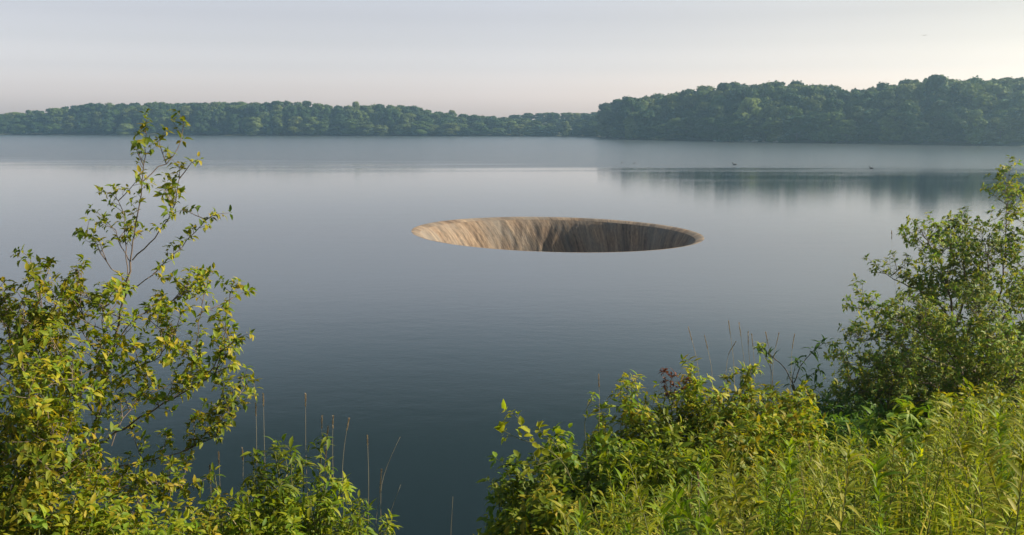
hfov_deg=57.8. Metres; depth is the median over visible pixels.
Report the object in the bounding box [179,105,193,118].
deciduous tree
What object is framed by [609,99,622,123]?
deciduous tree
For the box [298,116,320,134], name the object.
deciduous tree
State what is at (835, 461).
weed stalk
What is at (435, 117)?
deciduous tree
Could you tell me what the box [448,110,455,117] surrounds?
deciduous tree
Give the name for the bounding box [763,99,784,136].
deciduous tree
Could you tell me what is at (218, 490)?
leafy bush
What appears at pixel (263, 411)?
grass stalk
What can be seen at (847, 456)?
weed stalk
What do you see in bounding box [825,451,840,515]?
weed stalk
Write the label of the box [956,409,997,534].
weed stalk
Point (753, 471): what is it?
weed stalk
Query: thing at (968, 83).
deciduous tree
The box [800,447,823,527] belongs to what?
weed stalk
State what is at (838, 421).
leafy bush
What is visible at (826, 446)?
weed stalk
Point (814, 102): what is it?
deciduous tree
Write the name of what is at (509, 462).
leafy bush
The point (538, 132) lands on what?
deciduous tree
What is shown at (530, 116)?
deciduous tree
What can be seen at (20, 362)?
shrub
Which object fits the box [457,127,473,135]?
deciduous tree
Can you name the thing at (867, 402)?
leafy bush
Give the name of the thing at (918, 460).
weed stalk
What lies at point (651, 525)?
weed stalk
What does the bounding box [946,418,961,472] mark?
weed stalk
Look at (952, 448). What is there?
weed stalk
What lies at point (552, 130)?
deciduous tree
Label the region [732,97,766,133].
deciduous tree
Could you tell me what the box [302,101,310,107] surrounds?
deciduous tree
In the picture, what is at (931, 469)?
weed stalk
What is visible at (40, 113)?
deciduous tree
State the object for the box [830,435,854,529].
weed stalk
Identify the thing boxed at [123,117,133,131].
deciduous tree
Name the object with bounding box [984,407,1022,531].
weed stalk
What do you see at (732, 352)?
grass stalk
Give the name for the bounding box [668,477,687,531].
weed stalk
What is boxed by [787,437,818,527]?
weed stalk
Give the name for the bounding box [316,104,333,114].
deciduous tree
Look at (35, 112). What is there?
deciduous tree
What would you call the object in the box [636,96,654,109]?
deciduous tree
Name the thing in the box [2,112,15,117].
deciduous tree
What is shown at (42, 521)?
broad leaved plant
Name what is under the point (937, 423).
weed stalk
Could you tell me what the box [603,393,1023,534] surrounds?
grass
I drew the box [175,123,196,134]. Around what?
deciduous tree
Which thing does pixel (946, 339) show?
tree
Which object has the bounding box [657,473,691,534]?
weed stalk
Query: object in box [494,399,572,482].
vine
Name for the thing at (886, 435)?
weed stalk
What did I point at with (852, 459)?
weed stalk
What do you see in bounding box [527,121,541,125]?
deciduous tree
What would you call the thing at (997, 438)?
weed stalk
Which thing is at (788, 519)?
weed stalk
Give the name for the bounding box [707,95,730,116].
deciduous tree
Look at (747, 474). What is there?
weed stalk
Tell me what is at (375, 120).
deciduous tree
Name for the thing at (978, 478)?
weed stalk
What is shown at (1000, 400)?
weed stalk
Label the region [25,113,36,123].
deciduous tree
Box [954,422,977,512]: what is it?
weed stalk
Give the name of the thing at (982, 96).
deciduous tree
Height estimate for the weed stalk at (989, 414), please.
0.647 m
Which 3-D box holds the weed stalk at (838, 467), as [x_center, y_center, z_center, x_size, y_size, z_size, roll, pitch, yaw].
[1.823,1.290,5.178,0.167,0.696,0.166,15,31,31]
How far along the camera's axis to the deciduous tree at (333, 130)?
421.08 m
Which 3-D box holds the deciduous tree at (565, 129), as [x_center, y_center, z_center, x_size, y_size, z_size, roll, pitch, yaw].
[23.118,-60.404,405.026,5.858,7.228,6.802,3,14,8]
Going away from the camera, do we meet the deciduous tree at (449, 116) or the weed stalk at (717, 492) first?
the weed stalk at (717, 492)
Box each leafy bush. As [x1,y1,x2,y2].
[0,412,114,534]
[26,459,141,534]
[58,504,210,534]
[160,515,242,534]
[184,462,262,534]
[207,487,316,534]
[230,433,356,534]
[303,490,401,534]
[476,422,595,534]
[476,446,581,534]
[484,523,521,534]
[494,463,659,534]
[529,432,660,534]
[574,369,699,503]
[590,423,747,534]
[623,398,736,480]
[636,354,777,453]
[670,414,807,525]
[695,367,857,474]
[724,397,853,501]
[784,384,870,441]
[803,347,957,424]
[813,387,908,449]
[815,404,887,490]
[847,395,960,507]
[863,317,1022,419]
[913,393,1010,476]
[925,377,1023,451]
[944,341,1023,414]
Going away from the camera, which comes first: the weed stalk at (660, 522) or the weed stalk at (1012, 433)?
the weed stalk at (660, 522)
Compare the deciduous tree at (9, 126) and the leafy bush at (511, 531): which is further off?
the deciduous tree at (9, 126)
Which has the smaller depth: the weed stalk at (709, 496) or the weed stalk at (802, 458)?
the weed stalk at (709, 496)
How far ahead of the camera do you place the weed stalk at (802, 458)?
5.05 m
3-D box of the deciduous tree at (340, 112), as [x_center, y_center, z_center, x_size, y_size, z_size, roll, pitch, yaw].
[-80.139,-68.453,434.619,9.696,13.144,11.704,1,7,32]
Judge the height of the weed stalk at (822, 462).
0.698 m
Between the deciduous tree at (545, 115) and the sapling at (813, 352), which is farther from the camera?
the deciduous tree at (545, 115)
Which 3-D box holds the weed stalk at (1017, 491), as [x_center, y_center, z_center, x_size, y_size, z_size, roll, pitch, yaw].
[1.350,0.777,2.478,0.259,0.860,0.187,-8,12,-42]
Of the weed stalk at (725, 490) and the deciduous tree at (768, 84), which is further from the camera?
the deciduous tree at (768, 84)
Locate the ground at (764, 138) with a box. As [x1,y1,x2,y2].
[0,122,1023,527]
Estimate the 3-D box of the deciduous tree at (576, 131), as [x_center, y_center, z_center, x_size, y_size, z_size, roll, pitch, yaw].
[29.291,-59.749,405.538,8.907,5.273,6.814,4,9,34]
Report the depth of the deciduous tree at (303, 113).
429.12 m
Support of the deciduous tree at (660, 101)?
on the ground at (764, 138)
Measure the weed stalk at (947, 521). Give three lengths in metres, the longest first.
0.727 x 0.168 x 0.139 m
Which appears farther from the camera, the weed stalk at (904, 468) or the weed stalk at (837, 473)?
the weed stalk at (837, 473)
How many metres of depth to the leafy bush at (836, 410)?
8.26 m
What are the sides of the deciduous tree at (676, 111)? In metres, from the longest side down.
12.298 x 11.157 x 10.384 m
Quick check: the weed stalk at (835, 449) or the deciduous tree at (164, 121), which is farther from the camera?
the deciduous tree at (164, 121)
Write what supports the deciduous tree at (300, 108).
on the ground at (764, 138)
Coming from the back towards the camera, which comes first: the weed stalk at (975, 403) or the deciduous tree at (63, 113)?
the deciduous tree at (63, 113)
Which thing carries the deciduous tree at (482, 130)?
on the ground at (764, 138)
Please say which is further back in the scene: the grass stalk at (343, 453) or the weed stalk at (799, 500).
the grass stalk at (343, 453)
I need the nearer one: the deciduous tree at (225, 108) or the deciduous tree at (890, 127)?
the deciduous tree at (890, 127)
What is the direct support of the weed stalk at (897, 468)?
on the ground at (764, 138)
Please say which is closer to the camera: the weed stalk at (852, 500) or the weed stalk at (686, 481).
the weed stalk at (852, 500)
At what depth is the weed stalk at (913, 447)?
4.08 m
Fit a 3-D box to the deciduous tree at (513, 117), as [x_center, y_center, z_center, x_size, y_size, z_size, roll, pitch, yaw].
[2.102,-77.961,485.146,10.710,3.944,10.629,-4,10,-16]
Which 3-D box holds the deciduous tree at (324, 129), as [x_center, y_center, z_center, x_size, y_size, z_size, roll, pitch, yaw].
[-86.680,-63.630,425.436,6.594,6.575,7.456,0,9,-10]
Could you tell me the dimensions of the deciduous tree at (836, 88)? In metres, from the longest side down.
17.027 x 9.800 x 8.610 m
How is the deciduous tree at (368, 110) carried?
on the ground at (764, 138)
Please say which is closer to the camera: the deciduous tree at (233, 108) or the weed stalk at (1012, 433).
the weed stalk at (1012, 433)
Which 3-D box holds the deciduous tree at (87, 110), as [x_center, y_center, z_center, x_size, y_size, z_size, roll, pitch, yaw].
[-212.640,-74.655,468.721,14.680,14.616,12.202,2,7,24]
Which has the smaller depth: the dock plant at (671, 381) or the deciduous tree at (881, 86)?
the dock plant at (671, 381)
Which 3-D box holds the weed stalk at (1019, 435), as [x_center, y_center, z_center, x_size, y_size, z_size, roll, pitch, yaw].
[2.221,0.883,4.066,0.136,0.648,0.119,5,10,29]
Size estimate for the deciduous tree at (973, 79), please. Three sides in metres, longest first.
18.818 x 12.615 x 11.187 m
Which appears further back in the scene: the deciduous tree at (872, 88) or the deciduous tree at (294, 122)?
the deciduous tree at (294, 122)
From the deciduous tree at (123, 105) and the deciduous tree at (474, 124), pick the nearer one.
the deciduous tree at (474, 124)
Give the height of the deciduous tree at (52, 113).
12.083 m
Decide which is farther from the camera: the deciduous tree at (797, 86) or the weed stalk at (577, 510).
the deciduous tree at (797, 86)
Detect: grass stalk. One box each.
[218,451,220,500]
[255,403,257,483]
[262,393,265,480]
[321,415,322,481]
[342,417,349,521]
[367,435,368,534]
[376,470,381,518]
[688,326,698,378]
[697,471,699,516]
[728,320,734,389]
[978,411,987,487]
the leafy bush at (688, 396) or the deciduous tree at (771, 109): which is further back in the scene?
the deciduous tree at (771, 109)
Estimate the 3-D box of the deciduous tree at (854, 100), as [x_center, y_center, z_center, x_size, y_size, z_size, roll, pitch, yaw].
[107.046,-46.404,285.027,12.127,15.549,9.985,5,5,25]
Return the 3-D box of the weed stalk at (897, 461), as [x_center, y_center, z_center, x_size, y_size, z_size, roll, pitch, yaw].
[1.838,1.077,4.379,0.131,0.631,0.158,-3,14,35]
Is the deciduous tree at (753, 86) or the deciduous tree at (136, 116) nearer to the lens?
the deciduous tree at (753, 86)
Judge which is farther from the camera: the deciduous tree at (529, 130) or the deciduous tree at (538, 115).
the deciduous tree at (538, 115)
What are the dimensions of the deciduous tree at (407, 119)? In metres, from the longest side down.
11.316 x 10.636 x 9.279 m
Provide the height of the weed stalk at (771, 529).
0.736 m
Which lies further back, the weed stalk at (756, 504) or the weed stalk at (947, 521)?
the weed stalk at (756, 504)
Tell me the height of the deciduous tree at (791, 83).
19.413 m
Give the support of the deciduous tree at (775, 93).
on the ground at (764, 138)
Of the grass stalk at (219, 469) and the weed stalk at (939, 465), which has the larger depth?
the grass stalk at (219, 469)
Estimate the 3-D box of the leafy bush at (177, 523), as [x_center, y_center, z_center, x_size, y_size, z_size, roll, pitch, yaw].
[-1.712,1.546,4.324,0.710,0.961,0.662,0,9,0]
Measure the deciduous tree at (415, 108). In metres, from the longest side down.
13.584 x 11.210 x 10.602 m
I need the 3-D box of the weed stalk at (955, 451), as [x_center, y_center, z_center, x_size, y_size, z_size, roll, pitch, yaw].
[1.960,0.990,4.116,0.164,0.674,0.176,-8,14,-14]
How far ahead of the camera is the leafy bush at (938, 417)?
5.89 m
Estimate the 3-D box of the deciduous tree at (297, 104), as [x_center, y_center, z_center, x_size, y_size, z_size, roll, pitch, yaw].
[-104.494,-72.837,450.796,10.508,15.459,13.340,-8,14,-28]
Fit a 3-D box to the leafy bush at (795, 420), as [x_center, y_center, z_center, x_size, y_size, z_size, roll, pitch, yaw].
[1.986,1.463,6.608,0.976,1.036,1.108,-6,11,-33]
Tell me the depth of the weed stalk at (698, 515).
3.90 m
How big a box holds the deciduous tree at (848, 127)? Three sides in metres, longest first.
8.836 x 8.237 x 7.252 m
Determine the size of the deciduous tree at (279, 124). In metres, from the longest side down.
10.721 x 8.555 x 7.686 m
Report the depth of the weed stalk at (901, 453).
3.26 m
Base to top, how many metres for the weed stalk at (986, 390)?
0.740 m
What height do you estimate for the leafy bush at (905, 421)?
0.867 m
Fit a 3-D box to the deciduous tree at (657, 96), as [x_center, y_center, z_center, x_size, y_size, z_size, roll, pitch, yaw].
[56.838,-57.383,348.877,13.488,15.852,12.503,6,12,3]
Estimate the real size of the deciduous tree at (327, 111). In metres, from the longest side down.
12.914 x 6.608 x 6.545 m
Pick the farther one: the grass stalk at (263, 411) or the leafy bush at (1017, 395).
the leafy bush at (1017, 395)
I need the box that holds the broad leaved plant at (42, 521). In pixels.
[17,504,60,534]
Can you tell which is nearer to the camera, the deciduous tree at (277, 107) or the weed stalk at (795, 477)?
the weed stalk at (795, 477)
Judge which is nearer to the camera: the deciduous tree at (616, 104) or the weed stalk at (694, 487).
the weed stalk at (694, 487)
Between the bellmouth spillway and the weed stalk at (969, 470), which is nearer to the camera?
the weed stalk at (969, 470)
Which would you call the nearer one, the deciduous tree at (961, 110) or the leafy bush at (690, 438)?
the leafy bush at (690, 438)
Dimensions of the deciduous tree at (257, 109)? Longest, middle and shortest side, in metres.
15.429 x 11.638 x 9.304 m
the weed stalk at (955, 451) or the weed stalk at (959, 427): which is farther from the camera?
the weed stalk at (959, 427)
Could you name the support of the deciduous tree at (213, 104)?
on the ground at (764, 138)
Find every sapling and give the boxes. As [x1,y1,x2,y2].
[584,391,599,492]
[753,342,773,404]
[757,334,832,394]
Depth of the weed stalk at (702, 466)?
4.34 m
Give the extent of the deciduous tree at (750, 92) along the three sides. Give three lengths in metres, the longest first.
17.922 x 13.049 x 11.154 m
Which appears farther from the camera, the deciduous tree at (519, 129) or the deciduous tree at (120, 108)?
the deciduous tree at (120, 108)
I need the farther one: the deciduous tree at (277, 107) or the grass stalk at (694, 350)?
the deciduous tree at (277, 107)
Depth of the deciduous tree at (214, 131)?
435.39 m
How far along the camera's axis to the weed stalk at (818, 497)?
2.81 m
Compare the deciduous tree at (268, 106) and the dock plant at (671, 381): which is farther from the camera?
the deciduous tree at (268, 106)
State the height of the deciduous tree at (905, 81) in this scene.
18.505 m
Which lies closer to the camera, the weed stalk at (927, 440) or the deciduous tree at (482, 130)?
the weed stalk at (927, 440)
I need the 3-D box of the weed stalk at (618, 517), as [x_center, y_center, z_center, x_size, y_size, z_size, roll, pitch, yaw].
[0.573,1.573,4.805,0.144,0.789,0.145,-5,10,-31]
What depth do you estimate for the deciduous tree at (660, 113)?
332.01 m
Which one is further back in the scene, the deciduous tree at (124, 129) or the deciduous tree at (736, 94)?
the deciduous tree at (124, 129)
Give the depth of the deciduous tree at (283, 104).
449.93 m
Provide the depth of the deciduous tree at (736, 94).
308.93 m
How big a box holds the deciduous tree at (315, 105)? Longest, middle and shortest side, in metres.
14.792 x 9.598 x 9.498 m
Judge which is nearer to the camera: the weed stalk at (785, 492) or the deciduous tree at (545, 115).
the weed stalk at (785, 492)
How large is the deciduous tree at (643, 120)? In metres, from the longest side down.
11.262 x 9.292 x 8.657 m
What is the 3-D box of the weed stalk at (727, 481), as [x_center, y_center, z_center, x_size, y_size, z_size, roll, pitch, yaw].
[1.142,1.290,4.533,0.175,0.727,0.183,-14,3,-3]
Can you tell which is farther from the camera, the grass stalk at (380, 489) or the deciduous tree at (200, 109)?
the deciduous tree at (200, 109)
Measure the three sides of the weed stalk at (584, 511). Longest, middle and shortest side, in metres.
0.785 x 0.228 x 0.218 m
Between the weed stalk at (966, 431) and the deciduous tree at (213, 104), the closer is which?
the weed stalk at (966, 431)
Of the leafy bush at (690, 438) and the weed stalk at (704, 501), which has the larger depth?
the leafy bush at (690, 438)
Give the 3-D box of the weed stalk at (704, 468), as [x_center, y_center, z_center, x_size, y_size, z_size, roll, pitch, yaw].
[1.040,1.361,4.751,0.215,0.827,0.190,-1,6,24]
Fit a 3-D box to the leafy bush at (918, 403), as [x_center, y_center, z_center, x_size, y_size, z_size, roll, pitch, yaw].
[3.893,1.647,9.709,1.564,1.750,1.677,0,9,0]
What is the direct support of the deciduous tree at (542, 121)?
on the ground at (764, 138)
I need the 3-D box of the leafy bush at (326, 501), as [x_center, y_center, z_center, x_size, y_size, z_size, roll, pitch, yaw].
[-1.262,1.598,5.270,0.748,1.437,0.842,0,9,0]
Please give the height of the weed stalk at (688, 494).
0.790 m
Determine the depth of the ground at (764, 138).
336.37 m
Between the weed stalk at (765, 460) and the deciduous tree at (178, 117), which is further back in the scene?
the deciduous tree at (178, 117)
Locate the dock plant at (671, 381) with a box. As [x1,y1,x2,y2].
[657,368,691,426]
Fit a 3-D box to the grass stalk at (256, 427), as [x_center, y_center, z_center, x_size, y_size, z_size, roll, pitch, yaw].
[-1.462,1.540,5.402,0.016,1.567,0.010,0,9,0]
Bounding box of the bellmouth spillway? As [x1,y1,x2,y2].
[411,217,703,252]
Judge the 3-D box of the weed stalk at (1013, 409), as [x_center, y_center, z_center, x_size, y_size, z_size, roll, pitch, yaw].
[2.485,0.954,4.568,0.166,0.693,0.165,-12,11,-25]
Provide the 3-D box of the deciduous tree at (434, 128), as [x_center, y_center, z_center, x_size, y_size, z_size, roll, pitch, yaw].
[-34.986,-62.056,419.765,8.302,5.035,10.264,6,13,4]
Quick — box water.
[0,135,1023,534]
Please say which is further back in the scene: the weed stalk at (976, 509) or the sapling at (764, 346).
the sapling at (764, 346)
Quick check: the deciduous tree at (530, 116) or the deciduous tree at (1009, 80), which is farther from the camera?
the deciduous tree at (530, 116)
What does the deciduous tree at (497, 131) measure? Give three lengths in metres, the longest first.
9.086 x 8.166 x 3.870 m
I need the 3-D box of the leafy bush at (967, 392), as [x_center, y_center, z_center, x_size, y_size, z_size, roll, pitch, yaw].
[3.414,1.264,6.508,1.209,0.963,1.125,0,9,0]
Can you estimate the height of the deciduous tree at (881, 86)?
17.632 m
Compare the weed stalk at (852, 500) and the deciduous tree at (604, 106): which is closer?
the weed stalk at (852, 500)
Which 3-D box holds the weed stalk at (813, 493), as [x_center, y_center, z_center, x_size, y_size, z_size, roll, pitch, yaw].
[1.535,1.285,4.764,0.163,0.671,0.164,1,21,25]
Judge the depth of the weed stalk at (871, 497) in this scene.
3.59 m
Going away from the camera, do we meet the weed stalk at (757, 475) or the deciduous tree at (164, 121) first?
the weed stalk at (757, 475)
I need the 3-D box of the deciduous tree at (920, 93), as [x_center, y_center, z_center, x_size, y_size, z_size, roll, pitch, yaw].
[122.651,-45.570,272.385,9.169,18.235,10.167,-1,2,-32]
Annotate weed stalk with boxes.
[549,497,577,534]
[568,507,593,534]
[569,495,596,534]
[569,499,589,534]
[579,486,597,522]
[580,490,615,534]
[602,468,621,530]
[604,504,623,534]
[607,488,621,523]
[608,466,646,534]
[608,483,638,533]
[613,470,629,534]
[613,503,625,533]
[615,490,636,532]
[617,452,660,534]
[618,481,651,534]
[626,486,647,524]
[629,465,657,534]
[631,484,648,534]
[637,509,663,534]
[639,499,664,534]
[644,499,685,534]
[649,487,672,534]
[651,485,668,534]
[652,478,719,534]
[653,483,668,532]
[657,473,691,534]
[658,484,675,532]
[668,469,678,531]
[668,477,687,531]
[677,467,698,534]
[679,482,705,534]
[684,501,705,534]
[685,476,728,534]
[686,481,703,532]
[687,458,714,532]
[694,457,721,517]
[695,461,719,534]
[697,471,742,531]
[698,471,724,533]
[701,489,739,534]
[707,444,764,534]
[712,462,754,534]
[717,458,748,534]
[718,461,740,532]
[719,478,742,519]
[723,451,744,534]
[723,471,751,525]
[735,498,769,534]
[740,478,761,530]
[745,458,769,534]
[748,463,782,534]
[750,459,767,534]
[753,453,773,521]
[755,470,794,534]
[763,433,787,533]
[763,458,801,534]
[767,457,807,534]
[772,434,806,534]
[773,444,808,534]
[774,472,792,533]
[785,437,810,533]
[785,495,820,534]
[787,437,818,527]
[790,435,811,532]
[791,437,802,534]
[791,450,808,532]
[791,453,817,507]
[792,466,806,534]
[792,466,835,533]
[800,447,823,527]
[802,464,816,509]
[803,467,820,531]
[804,447,824,530]
[805,491,837,534]
[810,457,838,534]
[811,435,837,524]
[811,475,851,534]
[814,444,829,514]
[817,441,833,506]
[818,423,869,534]
[823,445,847,495]
[823,477,864,534]
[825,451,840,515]
[828,442,845,534]
[830,421,841,489]
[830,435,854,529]
[830,449,843,492]
[837,446,869,534]
[838,432,859,492]
[845,438,875,534]
[845,449,890,524]
[848,478,888,533]
[850,429,872,534]
[850,442,898,534]
[851,430,872,500]
[855,439,897,533]
[855,445,882,521]
[856,452,908,534]
[860,434,894,533]
[860,446,924,534]
[871,443,926,533]
[873,431,910,534]
[880,431,897,466]
[884,432,925,517]
[884,433,920,534]
[886,422,927,534]
[887,440,909,505]
[889,452,916,505]
[894,433,935,522]
[911,418,935,534]
[913,428,945,534]
[913,450,951,534]
[914,427,936,506]
[918,431,936,503]
[924,415,941,500]
[926,416,964,534]
[929,431,943,525]
[932,397,989,534]
[932,426,962,534]
[932,497,965,534]
[936,399,967,528]
[941,439,990,529]
[943,415,964,508]
[945,430,963,489]
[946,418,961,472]
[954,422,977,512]
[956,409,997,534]
[956,410,976,465]
[958,432,995,533]
[960,398,981,463]
[961,451,1004,534]
[965,419,1022,534]
[965,431,1023,534]
[967,397,996,470]
[968,398,993,497]
[970,405,1006,519]
[973,383,994,490]
[975,410,1015,514]
[981,396,1015,470]
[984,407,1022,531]
[986,488,1023,534]
[987,400,1016,515]
[988,382,1023,479]
[990,395,1023,534]
[992,412,1010,472]
[995,387,1019,443]
[1002,390,1021,470]
[1008,385,1023,491]
[1013,401,1023,486]
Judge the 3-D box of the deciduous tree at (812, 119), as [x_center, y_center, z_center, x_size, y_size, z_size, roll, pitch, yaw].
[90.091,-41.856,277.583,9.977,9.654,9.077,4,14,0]
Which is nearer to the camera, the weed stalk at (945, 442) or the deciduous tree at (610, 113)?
the weed stalk at (945, 442)
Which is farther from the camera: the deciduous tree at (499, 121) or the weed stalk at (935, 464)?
the deciduous tree at (499, 121)
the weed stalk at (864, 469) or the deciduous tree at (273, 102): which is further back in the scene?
the deciduous tree at (273, 102)
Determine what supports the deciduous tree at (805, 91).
on the ground at (764, 138)
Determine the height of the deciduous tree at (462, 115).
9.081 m
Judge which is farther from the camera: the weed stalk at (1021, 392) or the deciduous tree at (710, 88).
the deciduous tree at (710, 88)
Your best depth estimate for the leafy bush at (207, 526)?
4.62 m
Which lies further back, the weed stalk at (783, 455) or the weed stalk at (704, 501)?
the weed stalk at (783, 455)
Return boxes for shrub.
[0,108,262,534]
[0,281,203,531]
[116,491,230,534]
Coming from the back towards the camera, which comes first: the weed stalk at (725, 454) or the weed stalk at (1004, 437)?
the weed stalk at (1004, 437)
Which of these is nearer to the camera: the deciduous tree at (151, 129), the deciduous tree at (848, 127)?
the deciduous tree at (848, 127)
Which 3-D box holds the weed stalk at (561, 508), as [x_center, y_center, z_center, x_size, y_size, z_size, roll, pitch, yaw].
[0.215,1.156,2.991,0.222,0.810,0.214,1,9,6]
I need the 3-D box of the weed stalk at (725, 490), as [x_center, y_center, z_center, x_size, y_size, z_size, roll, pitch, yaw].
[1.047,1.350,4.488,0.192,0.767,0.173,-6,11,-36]
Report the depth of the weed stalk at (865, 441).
4.93 m
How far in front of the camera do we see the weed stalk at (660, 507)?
3.53 m
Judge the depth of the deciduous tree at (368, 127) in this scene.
417.84 m
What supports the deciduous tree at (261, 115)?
on the ground at (764, 138)
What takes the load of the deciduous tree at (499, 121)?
on the ground at (764, 138)
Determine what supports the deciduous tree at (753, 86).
on the ground at (764, 138)
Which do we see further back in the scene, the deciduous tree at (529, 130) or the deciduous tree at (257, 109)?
the deciduous tree at (257, 109)
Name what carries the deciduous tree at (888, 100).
on the ground at (764, 138)
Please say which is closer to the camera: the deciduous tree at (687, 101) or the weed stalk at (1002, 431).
the weed stalk at (1002, 431)
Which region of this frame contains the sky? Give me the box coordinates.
[0,0,1023,119]
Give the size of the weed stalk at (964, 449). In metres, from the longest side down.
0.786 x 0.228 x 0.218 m
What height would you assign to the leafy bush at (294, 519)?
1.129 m
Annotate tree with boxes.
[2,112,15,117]
[3,115,13,123]
[5,120,20,132]
[9,124,26,134]
[13,113,25,120]
[24,122,44,134]
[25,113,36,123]
[32,110,43,115]
[35,116,49,132]
[37,111,45,117]
[47,110,58,122]
[58,109,68,122]
[62,105,77,109]
[68,108,80,126]
[81,106,96,116]
[94,103,104,115]
[104,104,111,112]
[105,109,121,132]
[110,106,124,127]
[113,103,129,107]
[116,123,134,134]
[120,108,138,132]
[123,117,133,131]
[129,102,139,106]
[132,105,151,132]
[135,117,157,132]
[144,101,157,107]
[149,105,158,123]
[150,108,170,132]
[156,117,169,134]
[158,103,174,122]
[166,122,182,133]
[170,106,180,120]
[171,112,188,125]
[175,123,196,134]
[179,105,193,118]
[187,102,211,123]
[205,101,223,118]
[205,127,225,134]
[208,106,216,126]
[211,105,230,131]
[225,104,242,129]
[237,105,252,130]
[246,102,260,105]
[246,117,264,135]
[249,103,267,117]
[258,112,268,130]
[259,117,273,134]
[260,102,271,117]
[268,111,282,128]
[269,100,279,113]
[269,105,281,116]
[270,113,287,134]
[277,100,292,111]
[282,105,298,132]
[286,101,301,106]
[287,116,305,135]
[297,105,305,112]
[298,108,311,133]
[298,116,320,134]
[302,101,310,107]
[309,106,319,125]
[312,103,322,112]
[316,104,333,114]
[316,121,328,134]
[323,107,334,127]
[327,127,343,134]
[330,107,350,127]
[331,105,343,114]
[339,119,363,134]
[343,105,353,112]
[346,108,355,119]
[351,101,359,110]
[354,110,368,121]
[356,121,374,135]
[360,105,373,120]
[368,111,383,132]
[373,125,389,135]
[374,104,383,111]
[375,107,385,119]
[380,107,400,133]
[388,107,402,124]
[390,124,409,134]
[398,113,415,133]
[402,105,419,120]
[403,109,415,120]
[407,121,429,135]
[415,110,431,120]
[428,124,441,134]
[430,113,439,123]
[437,123,460,135]
[439,114,456,122]
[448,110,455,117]
[453,117,467,131]
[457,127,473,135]
[458,114,470,124]
[458,123,469,126]
[466,114,476,126]
[468,117,484,127]
[471,122,487,133]
[471,125,490,134]
[483,117,492,125]
[487,118,505,126]
[490,128,507,135]
[500,121,518,133]
[508,115,524,119]
[510,124,524,135]
[518,120,530,125]
[521,113,534,119]
[521,126,538,135]
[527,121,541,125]
[532,113,542,118]
[532,119,545,124]
[534,125,546,135]
[540,112,548,119]
[541,126,559,135]
[543,123,556,125]
[544,112,559,125]
[559,121,570,135]
[560,112,571,119]
[566,113,580,126]
[570,125,582,135]
[580,114,592,122]
[580,123,594,135]
[587,124,597,135]
[594,102,610,128]
[606,99,624,124]
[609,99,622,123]
[613,96,645,130]
[631,99,647,111]
[632,110,655,135]
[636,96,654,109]
[650,93,665,100]
[650,97,667,118]
[650,105,668,124]
[660,93,684,109]
[660,105,683,133]
[679,89,696,106]
[679,93,697,110]
[694,89,710,105]
[701,85,718,91]
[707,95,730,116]
[708,88,742,102]
[717,81,739,92]
[723,86,754,114]
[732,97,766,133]
[735,87,762,111]
[739,83,757,88]
[757,85,786,106]
[762,80,780,95]
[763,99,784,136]
[772,80,803,101]
[779,92,806,114]
[781,87,799,93]
[788,83,807,90]
[797,111,823,140]
[799,85,816,96]
[799,93,825,112]
[808,83,831,91]
[809,89,836,103]
[813,111,842,142]
[821,98,844,120]
[823,155,1023,407]
[826,84,840,98]
[835,119,859,141]
[837,90,851,114]
[842,91,874,114]
[844,105,863,139]
[851,88,866,98]
[861,108,881,136]
[864,90,883,108]
[867,86,877,91]
[871,89,898,114]
[876,82,895,90]
[877,111,910,141]
[879,107,909,140]
[886,86,897,108]
[894,82,923,110]
[896,78,919,85]
[896,102,924,140]
[914,74,952,97]
[917,82,925,112]
[918,74,951,122]
[918,79,956,88]
[943,84,958,101]
[943,107,973,141]
[952,82,1009,123]
[954,81,979,108]
[962,109,988,144]
[967,75,993,82]
[971,80,1010,113]
[996,82,1020,98]
[997,76,1023,85]
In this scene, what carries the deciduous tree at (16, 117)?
on the ground at (764, 138)
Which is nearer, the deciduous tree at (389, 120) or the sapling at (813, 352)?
the sapling at (813, 352)
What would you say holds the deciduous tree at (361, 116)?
on the ground at (764, 138)
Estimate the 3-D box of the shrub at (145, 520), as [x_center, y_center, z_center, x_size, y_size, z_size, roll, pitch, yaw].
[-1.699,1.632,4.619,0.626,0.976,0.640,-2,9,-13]
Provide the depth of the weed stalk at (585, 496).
5.57 m
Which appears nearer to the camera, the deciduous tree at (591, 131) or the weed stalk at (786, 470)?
the weed stalk at (786, 470)
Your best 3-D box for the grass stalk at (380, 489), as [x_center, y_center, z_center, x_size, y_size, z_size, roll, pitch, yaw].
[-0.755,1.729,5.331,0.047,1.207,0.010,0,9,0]
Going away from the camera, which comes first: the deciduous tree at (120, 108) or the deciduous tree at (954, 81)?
the deciduous tree at (954, 81)
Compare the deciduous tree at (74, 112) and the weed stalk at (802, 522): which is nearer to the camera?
the weed stalk at (802, 522)
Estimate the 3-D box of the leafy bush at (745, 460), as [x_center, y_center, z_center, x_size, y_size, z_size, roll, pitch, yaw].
[1.471,1.458,6.107,0.970,1.067,1.023,6,11,36]
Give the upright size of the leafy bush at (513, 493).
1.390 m
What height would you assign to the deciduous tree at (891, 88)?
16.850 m
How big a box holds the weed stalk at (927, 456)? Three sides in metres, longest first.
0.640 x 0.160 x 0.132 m
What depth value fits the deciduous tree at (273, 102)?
450.93 m
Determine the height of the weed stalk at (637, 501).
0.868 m
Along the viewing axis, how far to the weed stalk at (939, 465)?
2.93 m
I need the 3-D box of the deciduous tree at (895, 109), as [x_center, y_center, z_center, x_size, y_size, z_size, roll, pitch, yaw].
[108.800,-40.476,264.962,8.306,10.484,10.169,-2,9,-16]
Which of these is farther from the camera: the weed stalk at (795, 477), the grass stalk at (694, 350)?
the grass stalk at (694, 350)
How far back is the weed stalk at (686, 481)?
4.74 m
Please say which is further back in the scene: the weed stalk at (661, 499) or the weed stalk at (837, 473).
the weed stalk at (661, 499)
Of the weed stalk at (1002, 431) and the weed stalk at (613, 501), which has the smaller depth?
the weed stalk at (1002, 431)

